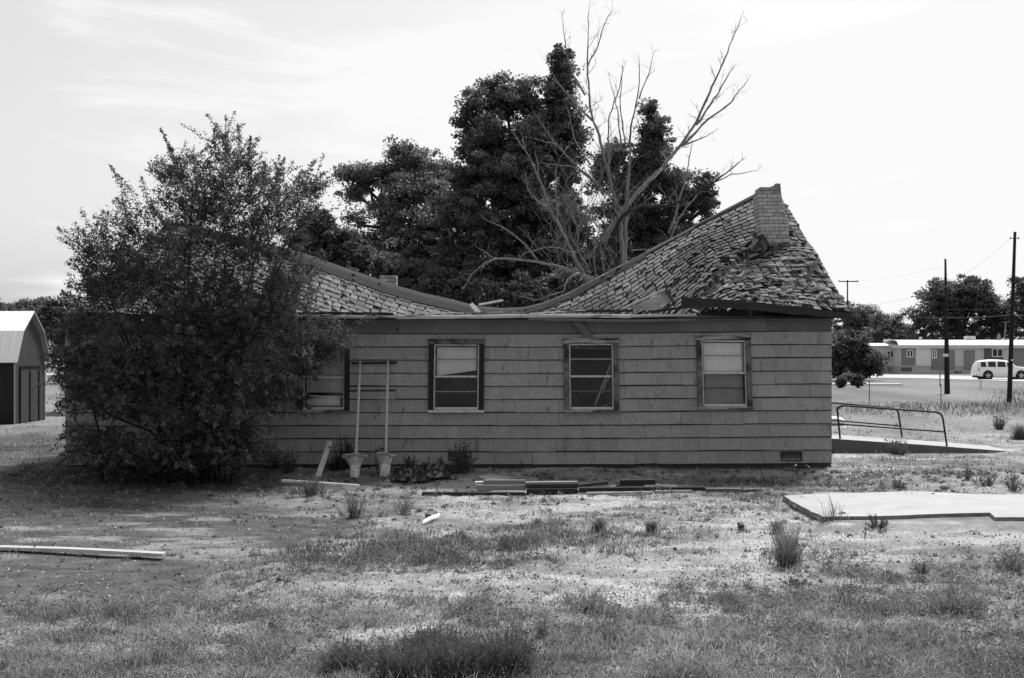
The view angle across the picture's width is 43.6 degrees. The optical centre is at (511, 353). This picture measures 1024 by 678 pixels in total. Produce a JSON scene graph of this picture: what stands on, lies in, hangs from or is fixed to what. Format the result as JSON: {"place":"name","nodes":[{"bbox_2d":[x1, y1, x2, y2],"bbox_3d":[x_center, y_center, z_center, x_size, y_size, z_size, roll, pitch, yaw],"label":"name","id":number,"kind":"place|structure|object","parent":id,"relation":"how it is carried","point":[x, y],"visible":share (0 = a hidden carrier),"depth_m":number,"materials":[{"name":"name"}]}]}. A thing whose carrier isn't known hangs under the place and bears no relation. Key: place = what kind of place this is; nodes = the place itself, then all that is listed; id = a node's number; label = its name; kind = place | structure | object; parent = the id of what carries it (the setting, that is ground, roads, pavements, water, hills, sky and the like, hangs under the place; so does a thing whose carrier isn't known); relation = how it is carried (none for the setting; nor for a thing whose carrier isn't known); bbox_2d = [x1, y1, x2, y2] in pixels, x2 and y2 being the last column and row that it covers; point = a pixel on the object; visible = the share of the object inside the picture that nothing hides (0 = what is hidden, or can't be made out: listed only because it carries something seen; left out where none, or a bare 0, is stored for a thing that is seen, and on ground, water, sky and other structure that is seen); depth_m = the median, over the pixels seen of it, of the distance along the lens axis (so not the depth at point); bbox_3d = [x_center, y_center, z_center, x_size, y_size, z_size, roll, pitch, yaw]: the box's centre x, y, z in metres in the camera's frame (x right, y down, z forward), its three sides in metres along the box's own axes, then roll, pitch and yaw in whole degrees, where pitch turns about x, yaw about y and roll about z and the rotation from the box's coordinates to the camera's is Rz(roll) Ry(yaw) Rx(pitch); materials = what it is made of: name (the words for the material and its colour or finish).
{"place":"outdoors","nodes":[
{"label":"outdoors","id":0,"kind":"place"},
{"bbox_2d":[0,359,1023,677],"bbox_3d":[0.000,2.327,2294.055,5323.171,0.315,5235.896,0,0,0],"label":"ground","id":1,"kind":"structure","parent":0,"point":[926,389],"depth_m":17.42,"materials":[{"name":"soil"}]},
{"bbox_2d":[0,298,15,310],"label":"distant tree","id":2,"kind":"object","parent":1,"relation":"on","point":[5,306],"visible":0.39,"depth_m":128.99,"materials":[{"name":"grey plant"}]},
{"bbox_2d":[0,311,50,423],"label":"barn shed","id":3,"kind":"structure","parent":1,"relation":"on","point":[23,344],"depth_m":40.88,"materials":[{"name":"paint"}]},
{"bbox_2d":[21,368,28,421],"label":"door","id":4,"kind":"structure","parent":3,"relation":"in","point":[24,373],"depth_m":40.93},
{"bbox_2d":[31,368,37,420],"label":"door","id":5,"kind":"structure","parent":3,"relation":"in","point":[34,374],"depth_m":41.79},
{"bbox_2d":[11,296,50,310],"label":"distant tree","id":6,"kind":"object","parent":1,"relation":"on","point":[24,304],"visible":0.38,"depth_m":118.93,"materials":[{"name":"grey plant"}]},
{"bbox_2d":[27,289,79,380],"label":"distant tree","id":7,"kind":"object","parent":1,"relation":"on","point":[48,311],"visible":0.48,"depth_m":94.01,"materials":[{"name":"black plant"}]},
{"bbox_2d":[0,545,165,556],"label":"plank","id":8,"kind":"object","parent":1,"relation":"on","point":[88,550],"visible":1,"depth_m":15.60,"materials":[{"name":"white wood"}]},
{"bbox_2d":[27,111,375,484],"bbox_3d":[-5.684,-1.006,23.897,6.312,6.920,3.552,0,0,0],"label":"overgrown bush","id":9,"kind":"object","parent":1,"relation":"on","point":[209,429],"visible":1,"depth_m":23.14,"materials":[{"name":"black plant"}]},
{"bbox_2d":[257,447,284,469],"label":"leafy weed","id":10,"kind":"object","parent":1,"relation":"on","point":[274,464],"visible":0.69,"depth_m":24.59,"materials":[{"name":"black plant"}]},
{"bbox_2d":[273,444,300,473],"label":"leafy weed","id":11,"kind":"object","parent":1,"relation":"on","point":[285,466],"visible":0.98,"depth_m":24.27,"materials":[{"name":"black plant"}]},
{"bbox_2d":[289,469,332,495],"bbox_3d":[-3.455,2.195,21.595,0.701,0.553,0.796,0,0,-37],"label":"scrub clump","id":12,"kind":"object","parent":1,"relation":"on","point":[312,489],"visible":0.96,"depth_m":21.52,"materials":[{"name":"grey plant"}]},
{"bbox_2d":[281,479,358,486],"bbox_3d":[-3.430,2.322,22.884,1.472,0.105,0.070,0,0,12],"label":"plank","id":13,"kind":"object","parent":1,"relation":"on","point":[325,483],"visible":0.83,"depth_m":22.83,"materials":[{"name":"white paint"}]},
{"bbox_2d":[316,441,332,477],"bbox_3d":[-3.582,2.020,24.400,0.104,0.644,0.932,0,0,6],"label":"leaning board","id":14,"kind":"object","parent":1,"relation":"on","point":[324,458],"visible":0.86,"depth_m":24.39,"materials":[{"name":"grey wood"}]},
{"bbox_2d":[325,453,344,470],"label":"leafy weed","id":15,"kind":"object","parent":1,"relation":"on","point":[333,465],"visible":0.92,"depth_m":24.58,"materials":[{"name":"black plant"}]},
{"bbox_2d":[329,425,354,469],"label":"leafy weed","id":16,"kind":"object","parent":1,"relation":"on","point":[347,447],"visible":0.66,"depth_m":24.60,"materials":[{"name":"black plant"}]},
{"bbox_2d":[309,632,378,676],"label":"leafy weed","id":17,"kind":"object","parent":1,"relation":"on","point":[336,652],"visible":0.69,"depth_m":9.63,"materials":[{"name":"grey plant"}]},
{"bbox_2d":[317,650,371,677],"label":"stalks","id":18,"kind":"object","parent":1,"relation":"on","point":[356,670],"visible":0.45,"depth_m":9.59,"materials":[{"name":"grey plant"}]},
{"bbox_2d":[336,489,369,517],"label":"scrub clump","id":19,"kind":"object","parent":1,"relation":"on","point":[353,510],"visible":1,"depth_m":19.16,"materials":[{"name":"grey plant"}]},
{"bbox_2d":[280,208,432,289],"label":"tree","id":20,"kind":"object","parent":1,"relation":"on","point":[327,237],"visible":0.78,"depth_m":41.44,"materials":[{"name":"black plant"}]},
{"bbox_2d":[342,360,396,477],"bbox_3d":[-2.691,1.266,24.533,1.033,2.248,1.264,0,0,0],"label":"sign frame","id":21,"kind":"object","parent":1,"relation":"on","point":[355,460],"visible":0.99,"depth_m":24.16,"materials":[{"name":"concrete"}]},
{"bbox_2d":[330,134,462,269],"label":"feathery tree","id":22,"kind":"object","parent":1,"relation":"on","point":[390,214],"visible":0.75,"depth_m":48.43,"materials":[{"name":"black plant"}]},
{"bbox_2d":[361,648,437,677],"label":"stalks","id":23,"kind":"object","parent":1,"relation":"on","point":[409,674],"visible":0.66,"depth_m":9.41,"materials":[{"name":"grey plant"}]},
{"bbox_2d":[358,631,441,677],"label":"leafy weed","id":24,"kind":"object","parent":1,"relation":"on","point":[385,656],"visible":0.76,"depth_m":9.44,"materials":[{"name":"grey plant"}]},
{"bbox_2d":[392,492,416,513],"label":"scrub clump","id":25,"kind":"object","parent":1,"relation":"on","point":[403,509],"visible":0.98,"depth_m":19.47,"materials":[{"name":"grey plant"}]},
{"bbox_2d":[398,454,419,467],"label":"leafy weed","id":26,"kind":"object","parent":1,"relation":"on","point":[409,463],"visible":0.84,"depth_m":24.49,"materials":[{"name":"grey plant"}]},
{"bbox_2d":[390,463,456,481],"bbox_3d":[-1.696,2.229,24.170,1.330,0.268,1.663,0,0,0],"label":"leafy plant","id":27,"kind":"object","parent":1,"relation":"on","point":[420,473],"visible":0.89,"depth_m":23.90,"materials":[{"name":"plant"}]},
{"bbox_2d":[393,619,473,656],"bbox_3d":[-0.581,2.306,10.212,0.741,0.331,0.646,0,0,0],"label":"leafy weed","id":28,"kind":"object","parent":1,"relation":"on","point":[418,635],"visible":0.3,"depth_m":10.25,"materials":[{"name":"grey plant"}]},
{"bbox_2d":[400,612,498,677],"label":"leafy weed","id":29,"kind":"object","parent":1,"relation":"on","point":[442,652],"visible":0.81,"depth_m":9.48,"materials":[{"name":"grey plant"}]},
{"bbox_2d":[421,643,488,677],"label":"stalks","id":30,"kind":"object","parent":1,"relation":"on","point":[460,661],"visible":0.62,"depth_m":9.46,"materials":[{"name":"grey plant"}]},
{"bbox_2d":[60,183,850,468],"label":"collapsed house","id":31,"kind":"structure","parent":1,"relation":"on","point":[724,361],"depth_m":25.18,"materials":[{"name":"paint"}]},
{"bbox_2d":[297,340,349,412],"bbox_3d":[-3.698,0.452,25.254,1.044,1.429,0.349,0,0,0],"label":"window","id":32,"kind":"structure","parent":31,"relation":"in","point":[333,379],"depth_m":25.25,"materials":[{"name":"glass"}]},
{"bbox_2d":[427,339,484,412],"bbox_3d":[-1.093,0.441,25.189,1.132,1.451,0.219,0,0,0],"label":"window","id":33,"kind":"structure","parent":31,"relation":"in","point":[446,357],"depth_m":25.16,"materials":[{"name":"metal"}]},
{"bbox_2d":[563,338,619,411],"bbox_3d":[1.557,0.433,25.175,1.115,1.457,0.190,0,0,0],"label":"window","id":34,"kind":"structure","parent":31,"relation":"in","point":[568,342],"depth_m":25.11,"materials":[{"name":"wood"}]},
{"bbox_2d":[622,288,665,308],"bbox_3d":[2.587,-1.065,25.090,0.905,0.431,0.058,0,0,-14],"label":"roof batten","id":35,"kind":"object","parent":31,"relation":"on","point":[644,298],"visible":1,"depth_m":25.07,"materials":[{"name":"grey wood"}]},
{"bbox_2d":[631,292,671,309],"bbox_3d":[2.745,-1.032,25.036,0.844,0.406,0.254,0,0,-19],"label":"plywood panel","id":36,"kind":"object","parent":31,"relation":"on","point":[657,302],"visible":1,"depth_m":25.07,"materials":[{"name":"grey wood"}]},
{"bbox_2d":[695,333,753,408],"bbox_3d":[4.167,0.356,25.191,1.137,1.491,0.222,0,0,0],"label":"window","id":37,"kind":"structure","parent":31,"relation":"in","point":[724,368],"depth_m":25.27,"materials":[{"name":"glass"}]},
{"bbox_2d":[443,433,479,475],"bbox_3d":[-0.975,1.943,24.259,0.844,0.833,0.646,0,0,0],"label":"leafy weed","id":38,"kind":"object","parent":1,"relation":"on","point":[461,464],"visible":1,"depth_m":24.24,"materials":[{"name":"grey plant"}]},
{"bbox_2d":[422,492,524,495],"bbox_3d":[-0.661,2.406,21.919,1.755,0.058,0.141,0,0,0],"label":"board","id":39,"kind":"object","parent":1,"relation":"on","point":[485,493],"visible":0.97,"depth_m":21.85,"materials":[{"name":"grey wood"}]},
{"bbox_2d":[476,484,525,489],"bbox_3d":[-0.191,2.330,22.249,0.865,0.094,0.201,0,0,0],"label":"board","id":40,"kind":"object","parent":1,"relation":"on","point":[499,487],"visible":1,"depth_m":22.15,"materials":[{"name":"grey wood"}]},
{"bbox_2d":[484,479,525,484],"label":"board","id":41,"kind":"object","parent":40,"relation":"on","point":[504,481],"visible":1,"depth_m":22.25,"materials":[{"name":"grey wood"}]},
{"bbox_2d":[477,473,524,479],"bbox_3d":[-0.201,2.228,22.839,0.613,0.097,0.798,0,0,21],"label":"roofing sheet","id":42,"kind":"object","parent":41,"relation":"on","point":[493,476],"visible":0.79,"depth_m":22.92,"materials":[{"name":"black plastic"}]},
{"bbox_2d":[411,263,597,307],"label":"tree","id":43,"kind":"object","parent":1,"relation":"on","point":[450,282],"visible":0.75,"depth_m":40.37,"materials":[{"name":"black plant"}]},
{"bbox_2d":[466,612,555,677],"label":"leafy weed","id":44,"kind":"object","parent":1,"relation":"on","point":[517,640],"visible":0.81,"depth_m":9.50,"materials":[{"name":"grey plant"}]},
{"bbox_2d":[0,503,1023,677],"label":"dry stems","id":45,"kind":"object","parent":1,"relation":"on","point":[558,607],"visible":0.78,"depth_m":11.51,"materials":[{"name":"grey plant"}]},
{"bbox_2d":[0,408,1023,677],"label":"ground litter","id":46,"kind":"object","parent":1,"relation":"on","point":[482,554],"visible":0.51,"depth_m":15.10,"materials":[{"name":"grey plant"}]},
{"bbox_2d":[472,637,553,677],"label":"stalks","id":47,"kind":"object","parent":1,"relation":"on","point":[508,671],"visible":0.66,"depth_m":9.47,"materials":[{"name":"grey plant"}]},
{"bbox_2d":[424,43,619,307],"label":"broad tree","id":48,"kind":"object","parent":1,"relation":"on","point":[492,151],"visible":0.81,"depth_m":43.52,"materials":[{"name":"black plant"}]},
{"bbox_2d":[529,614,554,638],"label":"leafy weed","id":49,"kind":"object","parent":1,"relation":"on","point":[545,629],"visible":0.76,"depth_m":10.77,"materials":[{"name":"grey plant"}]},
{"bbox_2d":[527,488,577,493],"bbox_3d":[0.693,2.375,22.089,0.880,0.094,0.181,0,0,0],"label":"board","id":50,"kind":"object","parent":1,"relation":"on","point":[553,490],"visible":0.99,"depth_m":22.00,"materials":[{"name":"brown wood"}]},
{"bbox_2d":[526,483,577,487],"bbox_3d":[0.693,2.295,22.200,0.905,0.079,0.201,0,0,0],"label":"board","id":51,"kind":"object","parent":50,"relation":"on","point":[559,485],"visible":1,"depth_m":22.10,"materials":[{"name":"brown wood"}]},
{"bbox_2d":[525,481,577,483],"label":"board","id":52,"kind":"object","parent":51,"relation":"on","point":[534,482],"visible":1,"depth_m":22.20,"materials":[{"name":"grey wood"}]},
{"bbox_2d":[558,587,618,613],"bbox_3d":[0.710,2.297,11.860,0.521,0.332,0.522,0,0,17],"label":"leafy weed","id":53,"kind":"object","parent":1,"relation":"on","point":[584,601],"visible":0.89,"depth_m":11.80,"materials":[{"name":"grey plant"}]},
{"bbox_2d":[578,481,607,486],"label":"board","id":54,"kind":"object","parent":1,"relation":"on","point":[593,484],"visible":1,"depth_m":22.40,"materials":[{"name":"grey wood"}]},
{"bbox_2d":[588,516,607,532],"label":"grass tuft","id":55,"kind":"object","parent":1,"relation":"on","point":[598,524],"visible":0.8,"depth_m":17.13,"materials":[{"name":"grey plant"}]},
{"bbox_2d":[597,626,623,641],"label":"leafy weed","id":56,"kind":"object","parent":1,"relation":"on","point":[610,633],"visible":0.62,"depth_m":10.68,"materials":[{"name":"grey plant"}]},
{"bbox_2d":[460,0,762,304],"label":"dead tree","id":57,"kind":"object","parent":1,"relation":"on","point":[622,215],"visible":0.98,"depth_m":36.41,"materials":[{"name":"grey plant"}]},
{"bbox_2d":[579,486,651,491],"bbox_3d":[1.781,2.350,22.099,1.253,0.090,0.201,0,0,0],"label":"board","id":58,"kind":"object","parent":1,"relation":"on","point":[612,489],"visible":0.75,"depth_m":22.00,"materials":[{"name":"grey wood"}]},
{"bbox_2d":[586,491,652,494],"bbox_3d":[1.826,2.376,21.739,1.125,0.055,0.082,0,0,0],"label":"board","id":59,"kind":"object","parent":1,"relation":"on","point":[614,493],"visible":0.97,"depth_m":21.70,"materials":[{"name":"grey wood"}]},
{"bbox_2d":[616,484,644,485],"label":"board","id":60,"kind":"object","parent":1,"relation":"on","point":[628,485],"visible":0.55,"depth_m":22.30,"materials":[{"name":"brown wood"}]},
{"bbox_2d":[620,479,654,484],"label":"board","id":61,"kind":"object","parent":60,"relation":"on","point":[637,481],"visible":1,"depth_m":22.35,"materials":[{"name":"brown wood"}]},
{"bbox_2d":[643,519,660,534],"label":"grass tuft","id":62,"kind":"object","parent":1,"relation":"on","point":[652,526],"visible":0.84,"depth_m":17.02,"materials":[{"name":"grey plant"}]},
{"bbox_2d":[584,97,720,276],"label":"broad tree","id":63,"kind":"object","parent":1,"relation":"on","point":[645,225],"visible":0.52,"depth_m":46.46,"materials":[{"name":"black plant"}]},
{"bbox_2d":[655,490,691,492],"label":"board","id":64,"kind":"object","parent":1,"relation":"on","point":[674,491],"visible":1,"depth_m":21.90,"materials":[{"name":"grey wood"}]},
{"bbox_2d":[651,486,706,490],"bbox_3d":[2.828,2.352,22.220,1.092,0.063,0.141,0,0,0],"label":"board","id":65,"kind":"object","parent":1,"relation":"on","point":[697,488],"visible":0.75,"depth_m":22.15,"materials":[{"name":"grey wood"}]},
{"bbox_2d":[705,488,741,492],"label":"board","id":66,"kind":"object","parent":1,"relation":"on","point":[732,490],"visible":0.85,"depth_m":21.95,"materials":[{"name":"grey wood"}]},
{"bbox_2d":[766,516,788,534],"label":"grass tuft","id":67,"kind":"object","parent":1,"relation":"on","point":[777,525],"visible":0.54,"depth_m":17.02,"materials":[{"name":"grey plant"}]},
{"bbox_2d":[761,521,804,564],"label":"stalks","id":68,"kind":"object","parent":1,"relation":"on","point":[780,544],"visible":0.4,"depth_m":14.59,"materials":[{"name":"grey plant"}]},
{"bbox_2d":[756,520,821,567],"bbox_3d":[3.076,2.205,14.473,0.789,0.723,0.619,0,0,-20],"label":"scrub clump","id":69,"kind":"object","parent":1,"relation":"on","point":[788,555],"visible":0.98,"depth_m":14.42,"materials":[{"name":"grey plant"}]},
{"bbox_2d":[781,574,811,586],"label":"leafy weed","id":70,"kind":"object","parent":1,"relation":"on","point":[792,581],"visible":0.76,"depth_m":13.27,"materials":[{"name":"grey plant"}]},
{"bbox_2d":[811,489,849,523],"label":"stalks","id":71,"kind":"object","parent":1,"relation":"on","point":[831,515],"visible":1,"depth_m":17.87,"materials":[{"name":"grey plant"}]},
{"bbox_2d":[835,376,847,387],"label":"round shrub","id":72,"kind":"object","parent":1,"relation":"on","point":[840,381],"visible":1,"depth_m":81.82,"materials":[{"name":"grey plant"}]},
{"bbox_2d":[832,300,881,336],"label":"distant tree","id":73,"kind":"object","parent":1,"relation":"on","point":[858,321],"visible":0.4,"depth_m":188.55,"materials":[{"name":"grey plant"}]},
{"bbox_2d":[849,373,865,387],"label":"round shrub","id":74,"kind":"object","parent":1,"relation":"on","point":[857,380],"visible":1,"depth_m":81.76,"materials":[{"name":"black plant"}]},
{"bbox_2d":[832,329,892,380],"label":"yard tree","id":75,"kind":"object","parent":1,"relation":"on","point":[853,351],"visible":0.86,"depth_m":102.78,"materials":[{"name":"black plant"}]},
{"bbox_2d":[832,383,902,385],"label":"kerb strip","id":76,"kind":"object","parent":1,"relation":"on","point":[882,384],"visible":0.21,"depth_m":87.60,"materials":[{"name":"white paint"}]},
{"bbox_2d":[864,514,888,528],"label":"leafy weed","id":77,"kind":"object","parent":1,"relation":"on","point":[882,523],"visible":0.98,"depth_m":17.38,"materials":[{"name":"grey plant"}]},
{"bbox_2d":[869,339,897,372],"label":"mobile home","id":78,"kind":"object","parent":1,"relation":"on","point":[883,347],"visible":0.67,"depth_m":141.00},
{"bbox_2d":[861,310,918,342],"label":"distant tree","id":79,"kind":"object","parent":1,"relation":"on","point":[883,327],"visible":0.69,"depth_m":184.43,"materials":[{"name":"black plant"}]},
{"bbox_2d":[884,476,905,488],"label":"leafy weed","id":80,"kind":"object","parent":1,"relation":"on","point":[895,482],"visible":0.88,"depth_m":22.90,"materials":[{"name":"grey plant"}]},
{"bbox_2d":[884,434,909,454],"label":"leafy weed","id":81,"kind":"object","parent":1,"relation":"on","point":[896,448],"visible":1,"depth_m":28.14,"materials":[{"name":"grey plant"}]},
{"bbox_2d":[782,491,1023,521],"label":"concrete slab","id":82,"kind":"structure","parent":1,"relation":"on","point":[916,504],"depth_m":19.20,"materials":[{"name":"concrete"}]},
{"bbox_2d":[907,559,932,572],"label":"leafy weed","id":83,"kind":"object","parent":1,"relation":"on","point":[924,566],"visible":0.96,"depth_m":13.85,"materials":[{"name":"grey plant"}]},
{"bbox_2d":[832,434,1011,452],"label":"concrete ramp","id":84,"kind":"structure","parent":1,"relation":"on","point":[851,444],"depth_m":28.90,"materials":[{"name":"concrete"}]},
{"bbox_2d":[832,402,902,436],"bbox_3d":[8.318,1.585,30.800,2.172,0.878,0.044,0,0,0],"label":"handrail","id":85,"kind":"object","parent":84,"relation":"on","point":[897,411],"visible":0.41,"depth_m":30.79,"materials":[{"name":"black metal"}]},
{"bbox_2d":[837,405,947,445],"bbox_3d":[8.629,1.651,29.050,2.528,0.962,0.044,0,0,0],"label":"handrail","id":86,"kind":"object","parent":84,"relation":"on","point":[939,413],"visible":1,"depth_m":29.03,"materials":[{"name":"black metal"}]},
{"bbox_2d":[938,259,950,393],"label":"utility pole","id":87,"kind":"object","parent":1,"relation":"on","point":[946,367],"visible":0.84,"depth_m":69.91,"materials":[{"name":"grey wood"}]},
{"bbox_2d":[906,575,995,614],"bbox_3d":[4.066,2.275,11.819,0.775,0.402,0.634,0,0,0],"label":"leafy weed","id":88,"kind":"object","parent":1,"relation":"on","point":[940,603],"visible":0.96,"depth_m":11.79,"materials":[{"name":"grey plant"}]},
{"bbox_2d":[886,336,1023,373],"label":"mobile home","id":89,"kind":"object","parent":1,"relation":"on","point":[920,356],"visible":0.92,"depth_m":137.96,"materials":[{"name":"metal"}]},
{"bbox_2d":[992,349,1002,356],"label":"window","id":90,"kind":"structure","parent":89,"relation":"in","point":[995,352],"depth_m":137.93,"materials":[{"name":"white glass"}]},
{"bbox_2d":[898,274,1020,339],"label":"distant tree","id":91,"kind":"object","parent":1,"relation":"on","point":[969,296],"visible":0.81,"depth_m":170.45,"materials":[{"name":"black plant"}]},
{"bbox_2d":[956,462,975,479],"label":"leafy weed","id":92,"kind":"object","parent":1,"relation":"on","point":[967,473],"visible":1,"depth_m":23.71,"materials":[{"name":"grey plant"}]},
{"bbox_2d":[970,467,997,486],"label":"leafy weed","id":93,"kind":"object","parent":1,"relation":"on","point":[987,479],"visible":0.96,"depth_m":22.96,"materials":[{"name":"grey plant"}]},
{"bbox_2d":[991,414,1010,429],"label":"leafy weed","id":94,"kind":"object","parent":1,"relation":"on","point":[1001,424],"visible":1,"depth_m":37.20,"materials":[{"name":"grey plant"}]},
{"bbox_2d":[984,541,1023,572],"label":"leafy weed","id":95,"kind":"object","parent":1,"relation":"on","point":[1011,563],"visible":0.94,"depth_m":14.02,"materials":[{"name":"grey plant"}]},
{"bbox_2d":[996,275,1023,339],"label":"distant tree","id":96,"kind":"object","parent":1,"relation":"on","point":[1019,295],"visible":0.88,"depth_m":167.48,"materials":[{"name":"black plant"}]},
{"bbox_2d":[1001,471,1022,491],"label":"leafy weed","id":97,"kind":"object","parent":1,"relation":"on","point":[1012,487],"visible":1,"depth_m":22.13,"materials":[{"name":"grey plant"}]},
{"bbox_2d":[1007,232,1018,401],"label":"utility pole","id":98,"kind":"object","parent":1,"relation":"on","point":[1010,362],"visible":0.81,"depth_m":57.93,"materials":[{"name":"black wood"}]},
{"bbox_2d":[1009,422,1023,439],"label":"grass tuft","id":99,"kind":"object","parent":1,"relation":"on","point":[1018,433],"visible":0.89,"depth_m":33.29,"materials":[{"name":"grey plant"}]},
{"bbox_2d":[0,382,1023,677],"bbox_3d":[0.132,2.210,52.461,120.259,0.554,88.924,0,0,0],"label":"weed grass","id":100,"kind":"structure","parent":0,"point":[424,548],"depth_m":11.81,"materials":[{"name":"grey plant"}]},
{"bbox_2d":[0,387,1023,677],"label":"dry grass","id":101,"kind":"structure","parent":0,"point":[394,609],"depth_m":12.32,"materials":[{"name":"plant"}]},
{"bbox_2d":[0,0,1023,346],"label":"sky","id":102,"kind":"structure","parent":0,"point":[891,132],"materials":[{"name":"white"}]},
{"bbox_2d":[45,373,1023,380],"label":"road","id":103,"kind":"structure","parent":0,"point":[937,377],"depth_m":115.56,"materials":[{"name":"asphalt"}]},
{"bbox_2d":[971,360,1023,378],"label":"parked car","id":104,"kind":"object","parent":103,"relation":"on","point":[985,369],"visible":0.9,"depth_m":107.74,"materials":[{"name":"white paint"}]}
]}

